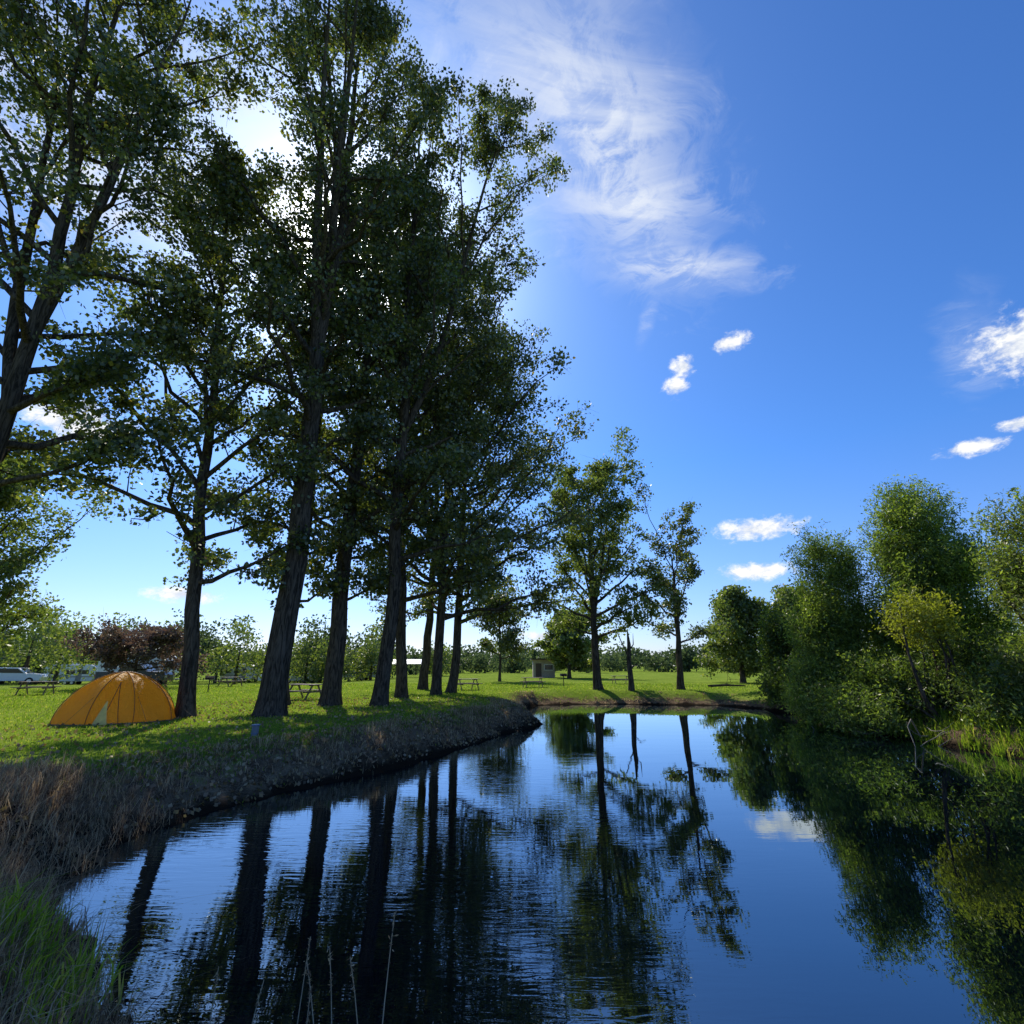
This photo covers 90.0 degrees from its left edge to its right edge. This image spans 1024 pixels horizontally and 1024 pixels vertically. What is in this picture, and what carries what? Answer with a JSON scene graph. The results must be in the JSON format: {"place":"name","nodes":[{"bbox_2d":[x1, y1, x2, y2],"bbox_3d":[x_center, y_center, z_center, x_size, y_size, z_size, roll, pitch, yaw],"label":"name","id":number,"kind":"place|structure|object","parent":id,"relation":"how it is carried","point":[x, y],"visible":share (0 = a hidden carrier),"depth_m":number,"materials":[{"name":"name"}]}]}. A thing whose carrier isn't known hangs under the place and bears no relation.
{"place":"outdoors","nodes":[
{"label":"outdoors","id":0,"kind":"place"},
{"bbox_2d":[94,663,174,684],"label":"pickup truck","id":1,"kind":"object","parent":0,"point":[147,672],"visible":0.2,"depth_m":43.69,"materials":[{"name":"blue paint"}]},
{"bbox_2d":[289,672,314,682],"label":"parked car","id":2,"kind":"object","parent":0,"point":[292,679],"visible":0.31,"depth_m":79.13,"materials":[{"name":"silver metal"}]},
{"bbox_2d":[0,682,1003,961],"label":"lawn grass","id":3,"kind":"structure","parent":0,"point":[198,694],"depth_m":18.03,"materials":[{"name":"green plant"}]},
{"bbox_2d":[0,666,1023,1023],"bbox_3d":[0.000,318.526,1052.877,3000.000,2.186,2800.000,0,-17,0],"label":"grass ground","id":4,"kind":"structure","parent":0,"point":[560,698],"depth_m":14.59,"materials":[{"name":"green plant"}]},
{"bbox_2d":[0,667,49,684],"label":"parked car","id":5,"kind":"object","parent":4,"relation":"on","point":[15,674],"visible":0.84,"depth_m":49.03,"materials":[{"name":"white paint"}]},
{"bbox_2d":[10,681,61,695],"bbox_3d":[-29.000,10.754,31.227,1.800,0.800,1.680,5,-17,-16],"label":"picnic table","id":6,"kind":"object","parent":4,"relation":"on","point":[26,687],"visible":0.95,"depth_m":31.19,"materials":[{"name":"brown wood"}]},
{"bbox_2d":[0,417,118,668],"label":"ash tree","id":7,"kind":"object","parent":4,"relation":"on","point":[15,564],"visible":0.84,"depth_m":28.63,"materials":[{"name":"green plant"}]},
{"bbox_2d":[44,663,96,684],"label":"travel trailer","id":8,"kind":"object","parent":4,"relation":"on","point":[72,679],"visible":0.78,"depth_m":71.64,"materials":[{"name":"white paint"}]},
{"bbox_2d":[0,858,166,1023],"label":"foreground green grass","id":9,"kind":"structure","parent":4,"relation":"on","point":[36,935],"depth_m":3.88,"materials":[{"name":"green plant"}]},
{"bbox_2d":[0,749,210,1023],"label":"foreground dry grass","id":10,"kind":"structure","parent":4,"relation":"on","point":[34,769],"depth_m":6.42,"materials":[{"name":"brown plant"}]},
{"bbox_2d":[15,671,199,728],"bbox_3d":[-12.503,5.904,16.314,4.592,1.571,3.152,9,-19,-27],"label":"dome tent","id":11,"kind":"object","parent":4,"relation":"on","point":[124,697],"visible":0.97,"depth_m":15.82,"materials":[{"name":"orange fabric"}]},
{"bbox_2d":[92,701,107,724],"bbox_3d":[-12.318,6.045,15.391,0.381,0.670,0.263,9,-19,-27],"label":"door panel","id":12,"kind":"structure","parent":11,"relation":"in","point":[101,717],"depth_m":15.31,"materials":[{"name":"white fabric"}]},
{"bbox_2d":[0,817,235,1023],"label":"foreground dry grass","id":13,"kind":"structure","parent":4,"relation":"on","point":[60,948],"depth_m":3.81,"materials":[{"name":"plant"}]},
{"bbox_2d":[54,610,211,686],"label":"copper leaved tree","id":14,"kind":"object","parent":4,"relation":"on","point":[111,652],"visible":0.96,"depth_m":39.99,"materials":[{"name":"red plant"}]},
{"bbox_2d":[96,656,178,679],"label":"travel trailer","id":15,"kind":"object","parent":4,"relation":"on","point":[99,669],"visible":0.05,"depth_m":47.87,"materials":[{"name":"white paint"}]},
{"bbox_2d":[0,0,275,500],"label":"cottonwood tree","id":16,"kind":"object","parent":4,"relation":"on","point":[122,79],"visible":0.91,"depth_m":16.74,"materials":[{"name":"green plant"}]},
{"bbox_2d":[23,122,367,717],"bbox_3d":[-12.521,-5.285,21.436,11.715,26.242,12.291,0,-17,0],"label":"cottonwood tree","id":17,"kind":"object","parent":4,"relation":"on","point":[213,410],"visible":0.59,"depth_m":19.99,"materials":[{"name":"green plant"}]},
{"bbox_2d":[205,676,214,691],"bbox_3d":[-20.202,11.526,34.132,0.520,1.140,0.410,7,-18,-22],"label":"park grill","id":18,"kind":"object","parent":4,"relation":"on","point":[209,678],"visible":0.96,"depth_m":34.27,"materials":[{"name":"black metal"}]},
{"bbox_2d":[0,605,452,684],"bbox_3d":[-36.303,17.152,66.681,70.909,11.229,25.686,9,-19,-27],"label":"distant trees","id":19,"kind":"object","parent":4,"relation":"on","point":[56,634],"visible":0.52,"depth_m":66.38,"materials":[{"name":"green plant"}]},
{"bbox_2d":[218,677,244,685],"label":"picnic table","id":20,"kind":"object","parent":4,"relation":"on","point":[233,681],"visible":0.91,"depth_m":43.47,"materials":[{"name":"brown wood"}]},
{"bbox_2d":[220,663,259,682],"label":"travel trailer","id":21,"kind":"object","parent":4,"relation":"on","point":[230,674],"visible":0.49,"depth_m":82.84,"materials":[{"name":"white paint"}]},
{"bbox_2d":[251,724,259,735],"bbox_3d":[-6.500,5.571,12.945,0.195,0.375,0.200,0,-17,0],"label":"marker post","id":22,"kind":"object","parent":4,"relation":"on","point":[255,729],"visible":0.79,"depth_m":12.90,"materials":[{"name":"grey plastic"}]},
{"bbox_2d":[0,697,533,1023],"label":"dry bank grass","id":23,"kind":"structure","parent":4,"relation":"on","point":[305,737],"depth_m":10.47,"materials":[{"name":"brown plant"}]},
{"bbox_2d":[0,696,539,1023],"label":"fallen leaves","id":24,"kind":"object","parent":4,"relation":"on","point":[240,772],"visible":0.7,"depth_m":11.70,"materials":[{"name":"plant"}]},
{"bbox_2d":[121,0,446,717],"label":"cottonwood tree","id":25,"kind":"object","parent":4,"relation":"on","point":[370,24],"visible":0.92,"depth_m":22.05,"materials":[{"name":"green plant"}]},
{"bbox_2d":[64,704,515,790],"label":"green bank grass","id":26,"kind":"structure","parent":4,"relation":"on","point":[204,744],"depth_m":11.58,"materials":[{"name":"green plant"}]},
{"bbox_2d":[209,911,397,1023],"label":"reed stalks","id":27,"kind":"object","parent":4,"relation":"on","point":[309,983],"visible":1,"depth_m":2.96,"materials":[{"name":"beige plant"}]},
{"bbox_2d":[289,684,321,699],"bbox_3d":[-10.900,9.467,26.915,1.800,0.800,1.680,-7,-18,22],"label":"picnic table","id":28,"kind":"object","parent":4,"relation":"on","point":[300,690],"visible":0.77,"depth_m":26.81,"materials":[{"name":"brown wood"}]},
{"bbox_2d":[230,223,426,704],"bbox_3d":[-9.915,-4.325,26.209,9.148,27.217,10.414,-4,-17,13],"label":"cottonwood tree","id":29,"kind":"object","parent":4,"relation":"on","point":[324,591],"visible":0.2,"depth_m":24.83,"materials":[{"name":"green plant"}]},
{"bbox_2d":[232,151,464,705],"bbox_3d":[-7.785,-6.481,28.253,10.080,32.405,12.146,-11,-20,33],"label":"cottonwood tree","id":30,"kind":"object","parent":4,"relation":"on","point":[346,544],"visible":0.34,"depth_m":24.98,"materials":[{"name":"green plant"}]},
{"bbox_2d":[342,663,376,680],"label":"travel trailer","id":31,"kind":"object","parent":4,"relation":"on","point":[366,678],"visible":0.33,"depth_m":80.89,"materials":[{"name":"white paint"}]},
{"bbox_2d":[393,659,421,663],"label":"white canopy tent","id":32,"kind":"object","parent":4,"relation":"on","point":[413,661],"depth_m":79.99,"materials":[{"name":"fabric"}]},
{"bbox_2d":[254,31,571,705],"bbox_3d":[-3.697,-10.281,28.043,15.302,39.575,15.027,0,-17,0],"label":"cottonwood tree","id":33,"kind":"object","parent":4,"relation":"on","point":[448,458],"visible":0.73,"depth_m":27.30,"materials":[{"name":"green plant"}]},
{"bbox_2d":[297,197,548,697],"bbox_3d":[-5.513,-5.156,32.463,16.109,32.295,15.224,0,-17,0],"label":"cottonwood tree","id":34,"kind":"object","parent":4,"relation":"on","point":[416,544],"visible":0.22,"depth_m":29.29,"materials":[{"name":"green plant"}]},
{"bbox_2d":[345,372,503,689],"bbox_3d":[-7.203,-0.147,42.327,14.329,28.380,13.796,0,-17,0],"label":"cottonwood tree","id":35,"kind":"object","parent":4,"relation":"on","point":[423,674],"visible":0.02,"depth_m":38.77,"materials":[{"name":"green plant"}]},
{"bbox_2d":[285,92,596,694],"bbox_3d":[-4.887,-6.910,34.648,20.718,36.887,20.561,5,-17,-16],"label":"cottonwood tree","id":36,"kind":"object","parent":4,"relation":"on","point":[442,570],"visible":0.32,"depth_m":32.20,"materials":[{"name":"green plant"}]},
{"bbox_2d":[458,679,482,690],"bbox_3d":[-3.300,12.622,37.453,1.800,0.800,1.680,9,-19,-27],"label":"picnic table","id":37,"kind":"object","parent":4,"relation":"on","point":[473,683],"visible":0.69,"depth_m":37.04,"materials":[{"name":"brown wood"}]},
{"bbox_2d":[357,290,599,692],"bbox_3d":[-2.692,-1.975,37.804,18.020,29.356,16.683,0,-17,0],"label":"cottonwood tree","id":38,"kind":"object","parent":4,"relation":"on","point":[512,485],"visible":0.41,"depth_m":35.14,"materials":[{"name":"green plant"}]},
{"bbox_2d":[466,584,536,680],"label":"maple tree","id":39,"kind":"object","parent":4,"relation":"on","point":[508,635],"visible":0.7,"depth_m":58.92,"materials":[{"name":"green plant"}]},
{"bbox_2d":[79,639,925,671],"bbox_3d":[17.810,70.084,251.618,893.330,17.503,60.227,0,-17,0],"label":"distant trees","id":40,"kind":"object","parent":4,"relation":"on","point":[644,654],"visible":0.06,"depth_m":244.77,"materials":[{"name":"green plant"}]},
{"bbox_2d":[520,677,545,687],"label":"picnic table","id":41,"kind":"object","parent":4,"relation":"on","point":[539,681],"visible":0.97,"depth_m":41.48,"materials":[{"name":"brown wood"}]},
{"bbox_2d":[530,659,554,677],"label":"park shelter building","id":42,"kind":"structure","parent":4,"relation":"on","point":[545,668],"depth_m":75.22,"materials":[{"name":"beige"}]},
{"bbox_2d":[560,673,566,685],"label":"park grill","id":43,"kind":"object","parent":4,"relation":"on","point":[563,674],"visible":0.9,"depth_m":44.94,"materials":[{"name":"black metal"}]},
{"bbox_2d":[531,607,612,677],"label":"oak tree","id":44,"kind":"object","parent":4,"relation":"on","point":[562,649],"visible":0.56,"depth_m":71.66,"materials":[{"name":"green plant"}]},
{"bbox_2d":[513,426,687,689],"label":"cottonwood tree","id":45,"kind":"object","parent":4,"relation":"on","point":[597,481],"visible":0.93,"depth_m":39.38,"materials":[{"name":"green plant"}]},
{"bbox_2d":[291,637,931,674],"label":"distant trees","id":46,"kind":"object","parent":4,"relation":"on","point":[611,663],"visible":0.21,"depth_m":127.33,"materials":[{"name":"green plant"}]},
{"bbox_2d":[612,676,627,683],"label":"picnic table","id":47,"kind":"object","parent":4,"relation":"on","point":[618,679],"visible":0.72,"depth_m":48.81,"materials":[{"name":"brown wood"}]},
{"bbox_2d":[613,625,640,690],"bbox_3d":[8.497,10.700,37.556,1.785,4.711,0.511,-7,-18,22],"label":"dead tree snag","id":48,"kind":"object","parent":4,"relation":"on","point":[631,686],"visible":0.94,"depth_m":37.27,"materials":[{"name":"brown wood"}]},
{"bbox_2d":[513,690,751,704],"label":"dry bank grass","id":49,"kind":"structure","parent":4,"relation":"on","point":[615,700],"depth_m":34.79,"materials":[{"name":"plant"}]},
{"bbox_2d":[624,480,724,689],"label":"half bare tree","id":50,"kind":"object","parent":4,"relation":"on","point":[691,573],"visible":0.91,"depth_m":39.17,"materials":[{"name":"green plant"}]},
{"bbox_2d":[708,674,744,686],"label":"fallen branch","id":51,"kind":"object","parent":4,"relation":"on","point":[724,684],"visible":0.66,"depth_m":41.69,"materials":[{"name":"wood"}]},
{"bbox_2d":[691,584,769,682],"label":"oak tree","id":52,"kind":"object","parent":4,"relation":"on","point":[735,609],"visible":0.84,"depth_m":53.14,"materials":[{"name":"green plant"}]},
{"bbox_2d":[751,604,842,708],"bbox_3d":[16.838,8.513,30.287,6.682,6.486,6.251,12,-20,-35],"label":"bank shrub","id":53,"kind":"object","parent":4,"relation":"on","point":[776,651],"visible":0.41,"depth_m":31.06,"materials":[{"name":"green plant"}]},
{"bbox_2d":[754,580,864,646],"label":"oak tree","id":54,"kind":"object","parent":4,"relation":"on","point":[782,592],"visible":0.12,"depth_m":50.56,"materials":[{"name":"green plant"}]},
{"bbox_2d":[771,643,929,738],"bbox_3d":[14.205,7.540,22.090,4.938,3.676,9.793,0,-17,0],"label":"overhanging willow shrub","id":55,"kind":"object","parent":4,"relation":"on","point":[845,701],"visible":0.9,"depth_m":19.95,"materials":[{"name":"green plant"}]},
{"bbox_2d":[775,518,928,718],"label":"willow tree","id":56,"kind":"object","parent":4,"relation":"on","point":[822,622],"visible":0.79,"depth_m":23.50,"materials":[{"name":"green plant"}]},
{"bbox_2d":[812,719,952,746],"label":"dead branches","id":57,"kind":"object","parent":4,"relation":"on","point":[912,731],"visible":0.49,"depth_m":16.73,"materials":[{"name":"brown wood"}]},
{"bbox_2d":[750,613,1023,678],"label":"distant trees","id":58,"kind":"object","parent":4,"relation":"on","point":[900,653],"depth_m":59.68,"materials":[{"name":"green plant"}]},
{"bbox_2d":[868,583,972,716],"bbox_3d":[15.018,5.015,18.368,3.292,4.895,2.640,0,-17,0],"label":"sallow shrub","id":59,"kind":"object","parent":4,"relation":"on","point":[925,626],"visible":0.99,"depth_m":18.33,"materials":[{"name":"green plant"}]},
{"bbox_2d":[852,614,1023,733],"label":"bank shrub","id":60,"kind":"object","parent":4,"relation":"on","point":[989,699],"visible":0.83,"depth_m":18.05,"materials":[{"name":"green plant"}]},
{"bbox_2d":[855,474,1023,693],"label":"willow tree","id":61,"kind":"object","parent":4,"relation":"on","point":[930,552],"visible":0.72,"depth_m":21.91,"materials":[{"name":"green plant"}]},
{"bbox_2d":[868,705,1023,757],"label":"bank grass","id":62,"kind":"structure","parent":4,"relation":"on","point":[999,747],"depth_m":16.09,"materials":[{"name":"green plant"}]},
{"bbox_2d":[958,486,1023,707],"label":"willow tree","id":63,"kind":"object","parent":4,"relation":"on","point":[1009,569],"visible":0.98,"depth_m":16.84,"materials":[{"name":"green plant"}]},
{"bbox_2d":[0,0,1023,665],"label":"sky","id":64,"kind":"structure","parent":0,"point":[782,245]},
{"bbox_2d":[53,704,1023,1023],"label":"pond water","id":65,"kind":"structure","parent":0,"point":[637,864],"depth_m":6.02,"materials":[{"name":"blue liquid"}]}
]}

